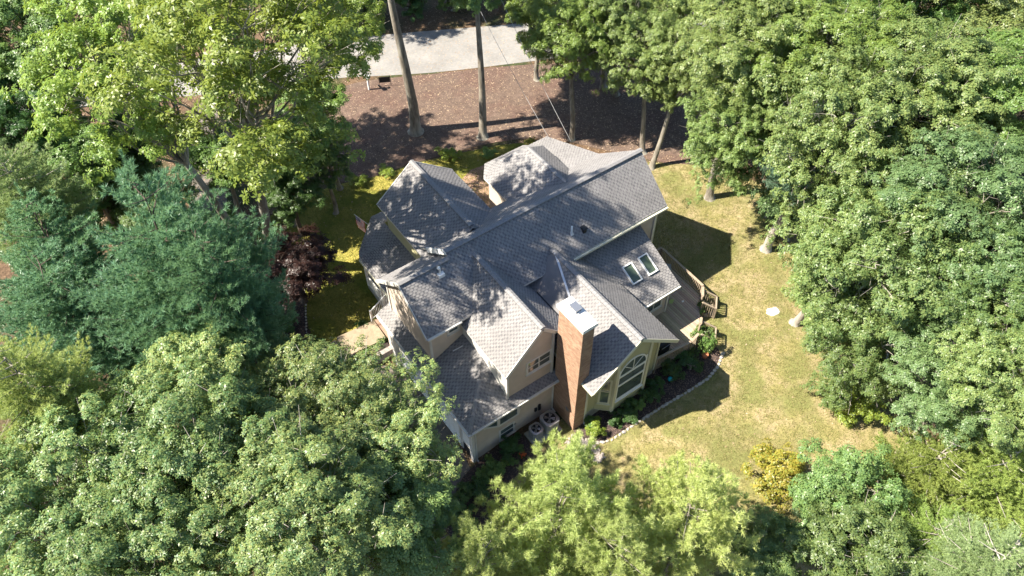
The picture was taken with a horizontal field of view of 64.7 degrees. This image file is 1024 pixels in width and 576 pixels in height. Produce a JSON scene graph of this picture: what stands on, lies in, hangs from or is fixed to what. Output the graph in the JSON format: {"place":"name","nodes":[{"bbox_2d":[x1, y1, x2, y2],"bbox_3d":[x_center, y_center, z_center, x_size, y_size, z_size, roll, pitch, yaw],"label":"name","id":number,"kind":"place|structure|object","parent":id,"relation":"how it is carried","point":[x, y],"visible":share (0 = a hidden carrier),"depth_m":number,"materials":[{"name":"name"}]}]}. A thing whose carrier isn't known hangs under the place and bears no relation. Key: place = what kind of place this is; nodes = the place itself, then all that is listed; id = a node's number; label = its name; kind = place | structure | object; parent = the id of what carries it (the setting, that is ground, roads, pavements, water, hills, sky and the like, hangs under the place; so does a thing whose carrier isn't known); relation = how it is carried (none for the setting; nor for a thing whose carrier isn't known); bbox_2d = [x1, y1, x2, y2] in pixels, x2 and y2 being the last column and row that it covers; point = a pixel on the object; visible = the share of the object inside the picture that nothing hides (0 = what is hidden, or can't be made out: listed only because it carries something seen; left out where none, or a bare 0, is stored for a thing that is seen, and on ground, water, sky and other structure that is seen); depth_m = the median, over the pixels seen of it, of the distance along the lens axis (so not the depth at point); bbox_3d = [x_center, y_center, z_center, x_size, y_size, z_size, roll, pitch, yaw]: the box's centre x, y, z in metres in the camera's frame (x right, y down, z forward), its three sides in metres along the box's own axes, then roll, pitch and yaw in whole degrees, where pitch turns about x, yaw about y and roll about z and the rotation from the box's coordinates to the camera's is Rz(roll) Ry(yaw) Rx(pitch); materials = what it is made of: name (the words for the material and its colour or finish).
{"place":"outdoors","nodes":[
{"label":"outdoors","id":0,"kind":"place"},
{"bbox_2d":[189,96,469,529],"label":"driveway","id":1,"kind":"structure","parent":0,"point":[445,431],"depth_m":45.39,"materials":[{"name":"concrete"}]},
{"bbox_2d":[257,143,528,344],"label":"side lawn","id":2,"kind":"structure","parent":0,"point":[359,242],"depth_m":54.30,"materials":[{"name":"green plant"}]},
{"bbox_2d":[261,163,336,236],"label":"understory tree","id":3,"kind":"object","parent":2,"relation":"on","point":[299,195],"visible":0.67,"depth_m":50.46,"materials":[{"name":"green plant"}]},
{"bbox_2d":[274,77,351,190],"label":"oak tree","id":4,"kind":"object","parent":2,"relation":"on","point":[338,100],"visible":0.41,"depth_m":46.76,"materials":[{"name":"green plant"}]},
{"bbox_2d":[294,123,355,214],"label":"understory tree","id":5,"kind":"object","parent":2,"relation":"on","point":[331,159],"visible":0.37,"depth_m":51.21,"materials":[{"name":"green plant"}]},
{"bbox_2d":[24,11,845,111],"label":"road","id":6,"kind":"structure","parent":0,"point":[415,53],"depth_m":66.42,"materials":[{"name":"concrete"}]},
{"bbox_2d":[462,165,489,206],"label":"patio","id":7,"kind":"structure","parent":0,"point":[472,179],"depth_m":56.56,"materials":[{"name":"brick"}]},
{"bbox_2d":[0,0,1023,575],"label":"ground","id":8,"kind":"structure","parent":0,"point":[450,18],"depth_m":63.85,"materials":[{"name":"brown soil"}]},
{"bbox_2d":[0,42,98,243],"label":"oak tree","id":9,"kind":"object","parent":8,"relation":"on","point":[16,119],"visible":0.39,"depth_m":44.43,"materials":[{"name":"green plant"}]},
{"bbox_2d":[0,137,102,262],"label":"pine tree","id":10,"kind":"object","parent":8,"relation":"on","point":[26,180],"visible":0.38,"depth_m":39.28,"materials":[{"name":"green plant"}]},
{"bbox_2d":[0,322,113,467],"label":"pine tree","id":11,"kind":"object","parent":8,"relation":"on","point":[44,382],"visible":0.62,"depth_m":29.63,"materials":[{"name":"green plant"}]},
{"bbox_2d":[0,192,116,270],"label":"understory tree","id":12,"kind":"object","parent":8,"relation":"on","point":[102,205],"visible":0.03,"depth_m":46.88,"materials":[{"name":"green plant"}]},
{"bbox_2d":[0,0,125,118],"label":"oak tree","id":13,"kind":"object","parent":8,"relation":"on","point":[11,11],"visible":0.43,"depth_m":43.66,"materials":[{"name":"green plant"}]},
{"bbox_2d":[0,182,134,330],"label":"pine tree","id":14,"kind":"object","parent":8,"relation":"on","point":[64,231],"visible":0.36,"depth_m":38.43,"materials":[{"name":"teal plant"}]},
{"bbox_2d":[0,235,142,384],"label":"pine tree","id":15,"kind":"object","parent":8,"relation":"on","point":[39,299],"visible":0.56,"depth_m":37.46,"materials":[{"name":"teal plant"}]},
{"bbox_2d":[21,117,133,252],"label":"oak tree","id":16,"kind":"object","parent":8,"relation":"on","point":[69,149],"visible":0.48,"depth_m":45.29,"materials":[{"name":"green plant"}]},
{"bbox_2d":[0,387,185,575],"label":"oak tree","id":17,"kind":"object","parent":8,"relation":"on","point":[21,492],"visible":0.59,"depth_m":27.59,"materials":[{"name":"green plant"}]},
{"bbox_2d":[39,377,149,493],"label":"oak tree","id":18,"kind":"object","parent":8,"relation":"on","point":[109,428],"visible":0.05,"depth_m":35.83,"materials":[{"name":"green plant"}]},
{"bbox_2d":[64,156,165,241],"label":"understory tree","id":19,"kind":"object","parent":8,"relation":"on","point":[114,204],"visible":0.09,"depth_m":49.74,"materials":[{"name":"green plant"}]},
{"bbox_2d":[82,112,161,180],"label":"oak tree","id":20,"kind":"object","parent":8,"relation":"on","point":[142,167],"visible":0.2,"depth_m":49.05,"materials":[{"name":"green plant"}]},
{"bbox_2d":[0,0,244,253],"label":"oak tree","id":21,"kind":"object","parent":8,"relation":"on","point":[63,84],"visible":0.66,"depth_m":36.80,"materials":[{"name":"green plant"}]},
{"bbox_2d":[15,471,256,575],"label":"oak tree","id":22,"kind":"object","parent":8,"relation":"on","point":[86,548],"visible":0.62,"depth_m":26.49,"materials":[{"name":"green plant"}]},
{"bbox_2d":[96,310,195,415],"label":"pine tree","id":23,"kind":"object","parent":8,"relation":"on","point":[133,351],"visible":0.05,"depth_m":39.81,"materials":[{"name":"teal plant"}]},
{"bbox_2d":[113,184,193,245],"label":"oak tree","id":24,"kind":"object","parent":8,"relation":"on","point":[125,220],"visible":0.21,"depth_m":46.80,"materials":[{"name":"green plant"}]},
{"bbox_2d":[71,148,297,378],"bbox_3d":[-13.838,1.897,37.300,9.696,20.186,9.002,-29,56,-21],"label":"pine tree","id":25,"kind":"object","parent":8,"relation":"on","point":[147,303],"visible":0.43,"depth_m":33.50,"materials":[{"name":"teal plant"}]},
{"bbox_2d":[119,321,260,441],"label":"oak tree","id":26,"kind":"object","parent":8,"relation":"on","point":[161,354],"visible":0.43,"depth_m":31.45,"materials":[{"name":"green plant"}]},
{"bbox_2d":[76,352,308,568],"bbox_3d":[-11.884,9.571,33.639,8.255,16.124,7.698,-3,51,-2],"label":"oak tree","id":27,"kind":"object","parent":8,"relation":"on","point":[183,447],"visible":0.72,"depth_m":28.58,"materials":[{"name":"green plant"}]},
{"bbox_2d":[156,111,266,220],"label":"understory tree","id":28,"kind":"object","parent":8,"relation":"on","point":[197,154],"visible":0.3,"depth_m":49.76,"materials":[{"name":"green plant"}]},
{"bbox_2d":[149,202,299,377],"bbox_3d":[-12.258,2.909,37.020,6.413,19.277,6.256,-29,56,-21],"label":"pine tree","id":29,"kind":"object","parent":8,"relation":"on","point":[228,284],"visible":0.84,"depth_m":32.98,"materials":[{"name":"teal plant"}]},
{"bbox_2d":[77,0,384,235],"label":"oak tree","id":30,"kind":"object","parent":8,"relation":"on","point":[240,71],"visible":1,"depth_m":32.65,"materials":[{"name":"green plant"}]},
{"bbox_2d":[217,111,316,227],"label":"understory tree","id":31,"kind":"object","parent":8,"relation":"on","point":[285,170],"visible":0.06,"depth_m":49.07,"materials":[{"name":"green plant"}]},
{"bbox_2d":[148,405,422,575],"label":"oak tree","id":32,"kind":"object","parent":8,"relation":"on","point":[309,543],"visible":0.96,"depth_m":27.25,"materials":[{"name":"green plant"}]},
{"bbox_2d":[255,245,325,357],"bbox_3d":[-14.841,1.237,50.722,4.182,0.001,11.472,-19,53,-15],"label":"garden bed","id":33,"kind":"object","parent":8,"relation":"on","point":[299,325],"visible":0.08,"depth_m":49.88,"materials":[{"name":"brown plant"}]},
{"bbox_2d":[254,222,354,310],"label":"japanese maple","id":34,"kind":"object","parent":33,"relation":"on","point":[302,263],"visible":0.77,"depth_m":47.57,"materials":[{"name":"red plant"}]},
{"bbox_2d":[228,332,416,485],"bbox_3d":[-7.762,7.861,36.559,7.677,13.714,8.014,2,51,2],"label":"oak tree","id":35,"kind":"object","parent":8,"relation":"on","point":[317,384],"visible":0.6,"depth_m":32.53,"materials":[{"name":"green plant"}]},
{"bbox_2d":[323,320,386,356],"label":"flagstone walk","id":36,"kind":"structure","parent":8,"relation":"on","point":[372,331],"depth_m":48.44,"materials":[{"name":"stone"}]},
{"bbox_2d":[306,345,463,501],"bbox_3d":[-5.421,8.629,36.894,7.386,12.199,7.013,-29,56,-21],"label":"oak tree","id":37,"kind":"object","parent":8,"relation":"on","point":[409,446],"visible":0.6,"depth_m":32.83,"materials":[{"name":"green plant"}]},
{"bbox_2d":[310,454,472,575],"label":"oak tree","id":38,"kind":"object","parent":8,"relation":"on","point":[421,557],"visible":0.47,"depth_m":30.81,"materials":[{"name":"green plant"}]},
{"bbox_2d":[383,0,427,21],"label":"understory tree","id":39,"kind":"object","parent":8,"relation":"on","point":[416,5],"visible":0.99,"depth_m":68.46,"materials":[{"name":"green plant"}]},
{"bbox_2d":[255,64,718,536],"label":"mulch chips","id":40,"kind":"object","parent":8,"relation":"on","point":[517,138],"visible":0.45,"depth_m":59.99,"materials":[{"name":"brown wood"}]},
{"bbox_2d":[434,509,544,575],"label":"pine tree","id":41,"kind":"object","parent":8,"relation":"on","point":[490,539],"visible":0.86,"depth_m":30.97,"materials":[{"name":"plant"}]},
{"bbox_2d":[449,434,533,540],"bbox_3d":[-1.413,10.749,42.636,3.034,0.361,7.700,19,53,15],"label":"flower bed","id":42,"kind":"object","parent":8,"relation":"on","point":[482,519],"visible":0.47,"depth_m":43.34,"materials":[{"name":"brown soil"}]},
{"bbox_2d":[481,454,508,477],"bbox_3d":[-0.934,9.585,43.147,1.452,1.178,1.401,14,52,11],"label":"shrub","id":43,"kind":"object","parent":42,"relation":"on","point":[497,468],"visible":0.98,"depth_m":42.94,"materials":[{"name":"green plant"}]},
{"bbox_2d":[501,432,524,452],"bbox_3d":[-0.003,8.459,43.766,1.283,1.166,1.335,-8,51,-6],"label":"shrub","id":44,"kind":"object","parent":42,"relation":"on","point":[514,438],"visible":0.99,"depth_m":43.47,"materials":[{"name":"green plant"}]},
{"bbox_2d":[305,63,717,181],"bbox_3d":[-0.204,-12.977,61.426,31.222,0.458,12.530,-2,51,-2],"label":"mulch bed","id":45,"kind":"object","parent":8,"relation":"on","point":[462,98],"visible":0.53,"depth_m":61.16,"materials":[{"name":"brown soil"}]},
{"bbox_2d":[265,0,386,81],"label":"oak tree","id":46,"kind":"object","parent":45,"relation":"on","point":[371,17],"visible":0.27,"depth_m":46.63,"materials":[{"name":"green plant"}]},
{"bbox_2d":[388,0,423,136],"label":"tall tree","id":47,"kind":"object","parent":45,"relation":"on","point":[415,129],"visible":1,"depth_m":56.27,"materials":[{"name":"brown plant"}]},
{"bbox_2d":[450,0,490,140],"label":"tall tree","id":48,"kind":"object","parent":45,"relation":"on","point":[475,6],"visible":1,"depth_m":55.22,"materials":[{"name":"brown plant"}]},
{"bbox_2d":[504,0,570,81],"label":"oak tree","id":49,"kind":"object","parent":45,"relation":"on","point":[518,14],"visible":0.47,"depth_m":58.92,"materials":[{"name":"green plant"}]},
{"bbox_2d":[523,0,612,141],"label":"oak tree","id":50,"kind":"object","parent":45,"relation":"on","point":[569,37],"visible":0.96,"depth_m":52.58,"materials":[{"name":"green plant"}]},
{"bbox_2d":[574,0,667,97],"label":"oak tree","id":51,"kind":"object","parent":45,"relation":"on","point":[612,31],"visible":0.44,"depth_m":52.23,"materials":[{"name":"green plant"}]},
{"bbox_2d":[593,0,685,154],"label":"oak tree","id":52,"kind":"object","parent":45,"relation":"on","point":[628,49],"visible":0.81,"depth_m":51.80,"materials":[{"name":"green plant"}]},
{"bbox_2d":[622,0,717,101],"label":"oak tree","id":53,"kind":"object","parent":45,"relation":"on","point":[681,8],"visible":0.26,"depth_m":53.97,"materials":[{"name":"green plant"}]},
{"bbox_2d":[359,136,680,462],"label":"house","id":54,"kind":"structure","parent":8,"relation":"on","point":[546,280],"depth_m":43.48,"materials":[{"name":"grey"}]},
{"bbox_2d":[435,396,462,445],"bbox_3d":[-3.458,7.135,44.231,0.075,2.570,2.460,-29,56,-21],"label":"garage door","id":55,"kind":"structure","parent":54,"relation":"in","point":[450,422],"depth_m":44.24,"materials":[{"name":"white paint"}]},
{"bbox_2d":[526,348,551,376],"bbox_3d":[1.391,3.811,41.384,1.670,1.130,0.095,-29,56,-21],"label":"window","id":56,"kind":"structure","parent":54,"relation":"in","point":[544,359],"depth_m":41.41,"materials":[{"name":"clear glass"}]},
{"bbox_2d":[596,380,612,405],"bbox_3d":[4.960,5.572,43.174,0.720,2.410,0.095,7,51,6],"label":"window","id":57,"kind":"structure","parent":54,"relation":"in","point":[604,395],"depth_m":43.35,"materials":[{"name":"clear glass"}]},
{"bbox_2d":[615,354,647,402],"bbox_3d":[6.358,4.670,42.953,1.980,3.518,0.120,-29,56,-21],"label":"arched window","id":58,"kind":"structure","parent":54,"relation":"in","point":[630,381],"depth_m":43.05,"materials":[{"name":"white glass"}]},
{"bbox_2d":[461,428,639,575],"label":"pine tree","id":59,"kind":"object","parent":8,"relation":"on","point":[536,512],"visible":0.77,"depth_m":31.99,"materials":[{"name":"green plant"}]},
{"bbox_2d":[539,496,674,575],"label":"tree","id":60,"kind":"object","parent":8,"relation":"on","point":[637,554],"visible":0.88,"depth_m":31.00,"materials":[{"name":"green plant"}]},
{"bbox_2d":[596,352,724,444],"bbox_3d":[8.697,6.341,45.553,9.768,0.596,0.968,-29,56,-21],"label":"stone edging","id":61,"kind":"object","parent":8,"relation":"on","point":[670,401],"visible":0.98,"depth_m":45.22,"materials":[{"name":"grey stone"}]},
{"bbox_2d":[676,83,780,208],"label":"oak tree","id":62,"kind":"object","parent":8,"relation":"on","point":[714,141],"visible":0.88,"depth_m":46.24,"materials":[{"name":"green plant"}]},
{"bbox_2d":[686,0,821,167],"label":"oak tree","id":63,"kind":"object","parent":8,"relation":"on","point":[751,87],"visible":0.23,"depth_m":45.11,"materials":[{"name":"green plant"}]},
{"bbox_2d":[759,97,841,206],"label":"oak tree","id":64,"kind":"object","parent":8,"relation":"on","point":[776,183],"visible":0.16,"depth_m":45.42,"materials":[{"name":"green plant"}]},
{"bbox_2d":[829,0,986,46],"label":"oak tree","id":65,"kind":"object","parent":8,"relation":"on","point":[945,11],"visible":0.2,"depth_m":45.49,"materials":[{"name":"green plant"}]},
{"bbox_2d":[813,10,1023,185],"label":"oak tree","id":66,"kind":"object","parent":8,"relation":"on","point":[935,74],"visible":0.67,"depth_m":39.52,"materials":[{"name":"green plant"}]},
{"bbox_2d":[896,492,970,575],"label":"hemlock tree","id":67,"kind":"object","parent":8,"relation":"on","point":[925,529],"visible":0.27,"depth_m":34.87,"materials":[{"name":"green plant"}]},
{"bbox_2d":[863,115,1023,358],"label":"oak tree","id":68,"kind":"object","parent":8,"relation":"on","point":[1001,183],"visible":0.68,"depth_m":36.13,"materials":[{"name":"green plant"}]},
{"bbox_2d":[914,25,1023,188],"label":"oak tree","id":69,"kind":"object","parent":8,"relation":"on","point":[998,91],"visible":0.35,"depth_m":39.70,"materials":[{"name":"green plant"}]},
{"bbox_2d":[916,0,1023,165],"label":"oak tree","id":70,"kind":"object","parent":8,"relation":"on","point":[1005,13],"visible":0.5,"depth_m":44.71,"materials":[{"name":"green plant"}]},
{"bbox_2d":[918,422,1023,541],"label":"hemlock tree","id":71,"kind":"object","parent":8,"relation":"on","point":[998,493],"visible":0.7,"depth_m":35.82,"materials":[{"name":"green plant"}]},
{"bbox_2d":[923,511,1023,575],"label":"tree","id":72,"kind":"object","parent":8,"relation":"on","point":[988,555],"visible":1,"depth_m":28.50,"materials":[{"name":"green plant"}]},
{"bbox_2d":[66,0,980,575],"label":"fallen leaves","id":73,"kind":"object","parent":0,"point":[502,138],"visible":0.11,"depth_m":61.04,"materials":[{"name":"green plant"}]},
{"bbox_2d":[505,162,923,575],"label":"back lawn","id":74,"kind":"structure","parent":0,"point":[664,433],"depth_m":46.12,"materials":[{"name":"green plant"}]},
{"bbox_2d":[524,426,561,445],"bbox_3d":[1.709,7.920,44.606,1.870,0.140,1.000,-29,56,-21],"label":"equipment pad","id":75,"kind":"object","parent":74,"relation":"on","point":[542,439],"visible":0.36,"depth_m":44.34,"materials":[{"name":"concrete"}]},
{"bbox_2d":[540,409,559,434],"bbox_3d":[2.051,7.351,44.355,0.900,0.964,0.900,-29,56,-21],"label":"air conditioner","id":76,"kind":"object","parent":75,"relation":"on","point":[549,419],"visible":0.94,"depth_m":44.03,"materials":[{"name":"grey paint"}]},
{"bbox_2d":[574,341,719,441],"bbox_3d":[7.902,5.869,45.970,10.162,0.437,2.500,-29,56,-21],"label":"flower bed","id":77,"kind":"object","parent":74,"relation":"on","point":[711,366],"visible":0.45,"depth_m":45.73,"materials":[{"name":"brown soil"}]},
{"bbox_2d":[617,398,637,425],"bbox_3d":[6.393,6.878,44.595,1.033,0.975,1.778,-15,52,-12],"label":"shrub","id":78,"kind":"object","parent":77,"relation":"on","point":[629,413],"visible":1,"depth_m":44.31,"materials":[{"name":"green plant"}]},
{"bbox_2d":[636,386,664,402],"bbox_3d":[7.746,6.015,45.119,1.694,0.972,0.998,-3,51,-2],"label":"shrub","id":79,"kind":"object","parent":77,"relation":"on","point":[650,395],"visible":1,"depth_m":44.90,"materials":[{"name":"green plant"}]},
{"bbox_2d":[660,354,686,381],"bbox_3d":[9.009,4.642,46.067,1.288,1.188,1.956,-29,56,-21],"label":"shrub","id":80,"kind":"object","parent":77,"relation":"on","point":[669,365],"visible":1,"depth_m":45.79,"materials":[{"name":"green plant"}]},
{"bbox_2d":[678,347,704,372],"bbox_3d":[10.309,4.153,46.471,1.577,1.179,1.468,16,53,13],"label":"shrub","id":81,"kind":"object","parent":77,"relation":"on","point":[695,365],"visible":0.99,"depth_m":46.21,"materials":[{"name":"green plant"}]},
{"bbox_2d":[697,333,717,354],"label":"shrub","id":82,"kind":"object","parent":77,"relation":"on","point":[707,344],"visible":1,"depth_m":46.54,"materials":[{"name":"green plant"}]},
{"bbox_2d":[652,247,703,373],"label":"deck","id":83,"kind":"structure","parent":74,"relation":"on","point":[687,320],"depth_m":48.52,"materials":[{"name":"grey wood"}]},
{"bbox_2d":[641,9,722,170],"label":"oak tree","id":84,"kind":"object","parent":74,"relation":"on","point":[679,82],"visible":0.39,"depth_m":51.32,"materials":[{"name":"green plant"}]},
{"bbox_2d":[601,448,763,575],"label":"tree","id":85,"kind":"object","parent":74,"relation":"on","point":[680,511],"visible":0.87,"depth_m":32.65,"materials":[{"name":"green plant"}]},
{"bbox_2d":[671,0,842,201],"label":"oak tree","id":86,"kind":"object","parent":74,"relation":"on","point":[728,16],"visible":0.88,"depth_m":43.80,"materials":[{"name":"green plant"}]},
{"bbox_2d":[716,502,819,575],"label":"oak tree","id":87,"kind":"object","parent":74,"relation":"on","point":[773,529],"visible":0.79,"depth_m":34.84,"materials":[{"name":"green plant"}]},
{"bbox_2d":[740,438,806,512],"bbox_3d":[13.371,9.060,41.048,2.959,3.384,3.654,27,56,21],"label":"shrub","id":88,"kind":"object","parent":74,"relation":"on","point":[779,475],"visible":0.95,"depth_m":40.55,"materials":[{"name":"yellow plant"}]},
{"bbox_2d":[739,146,848,241],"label":"oak tree","id":89,"kind":"object","parent":74,"relation":"on","point":[765,202],"visible":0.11,"depth_m":48.63,"materials":[{"name":"green plant"}]},
{"bbox_2d":[740,0,922,220],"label":"oak tree","id":90,"kind":"object","parent":74,"relation":"on","point":[845,27],"visible":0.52,"depth_m":42.33,"materials":[{"name":"green plant"}]},
{"bbox_2d":[765,157,911,330],"bbox_3d":[17.017,-0.395,42.716,7.634,12.717,8.014,-29,56,-21],"label":"oak tree","id":91,"kind":"object","parent":74,"relation":"on","point":[804,298],"visible":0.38,"depth_m":39.95,"materials":[{"name":"green plant"}]},
{"bbox_2d":[749,44,934,253],"bbox_3d":[17.091,-6.386,45.237,9.203,16.310,9.386,-29,56,-21],"label":"oak tree","id":92,"kind":"object","parent":74,"relation":"on","point":[827,131],"visible":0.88,"depth_m":40.45,"materials":[{"name":"green plant"}]},
{"bbox_2d":[788,437,913,552],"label":"oak tree","id":93,"kind":"object","parent":74,"relation":"on","point":[848,468],"visible":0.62,"depth_m":36.15,"materials":[{"name":"green plant"}]},
{"bbox_2d":[799,281,926,412],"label":"oak tree","id":94,"kind":"object","parent":74,"relation":"on","point":[858,362],"visible":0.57,"depth_m":40.62,"materials":[{"name":"green plant"}]},
{"bbox_2d":[784,482,942,575],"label":"oak tree","id":95,"kind":"object","parent":74,"relation":"on","point":[886,542],"visible":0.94,"depth_m":33.93,"materials":[{"name":"green plant"}]},
{"bbox_2d":[831,385,898,429],"bbox_3d":[19.015,6.376,43.618,3.572,2.710,2.480,7,51,6],"label":"shrub","id":96,"kind":"object","parent":74,"relation":"on","point":[871,410],"visible":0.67,"depth_m":43.14,"materials":[{"name":"green plant"}]},
{"bbox_2d":[775,167,998,372],"bbox_3d":[18.316,0.184,40.971,8.966,14.952,9.955,-29,56,-21],"label":"oak tree","id":97,"kind":"object","parent":74,"relation":"on","point":[901,307],"visible":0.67,"depth_m":36.97,"materials":[{"name":"green plant"}]},
{"bbox_2d":[871,418,978,520],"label":"hemlock tree","id":98,"kind":"object","parent":74,"relation":"on","point":[911,471],"visible":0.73,"depth_m":37.04,"materials":[{"name":"green plant"}]},
{"bbox_2d":[879,312,1023,457],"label":"oak tree","id":99,"kind":"object","parent":74,"relation":"on","point":[922,365],"visible":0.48,"depth_m":36.19,"materials":[{"name":"green plant"}]},
{"bbox_2d":[909,206,1023,424],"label":"oak tree","id":100,"kind":"object","parent":74,"relation":"on","point":[969,292],"visible":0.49,"depth_m":34.92,"materials":[{"name":"green plant"}]},
{"bbox_2d":[928,285,1023,456],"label":"oak tree","id":101,"kind":"object","parent":74,"relation":"on","point":[1003,428],"visible":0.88,"depth_m":33.50,"materials":[{"name":"green plant"}]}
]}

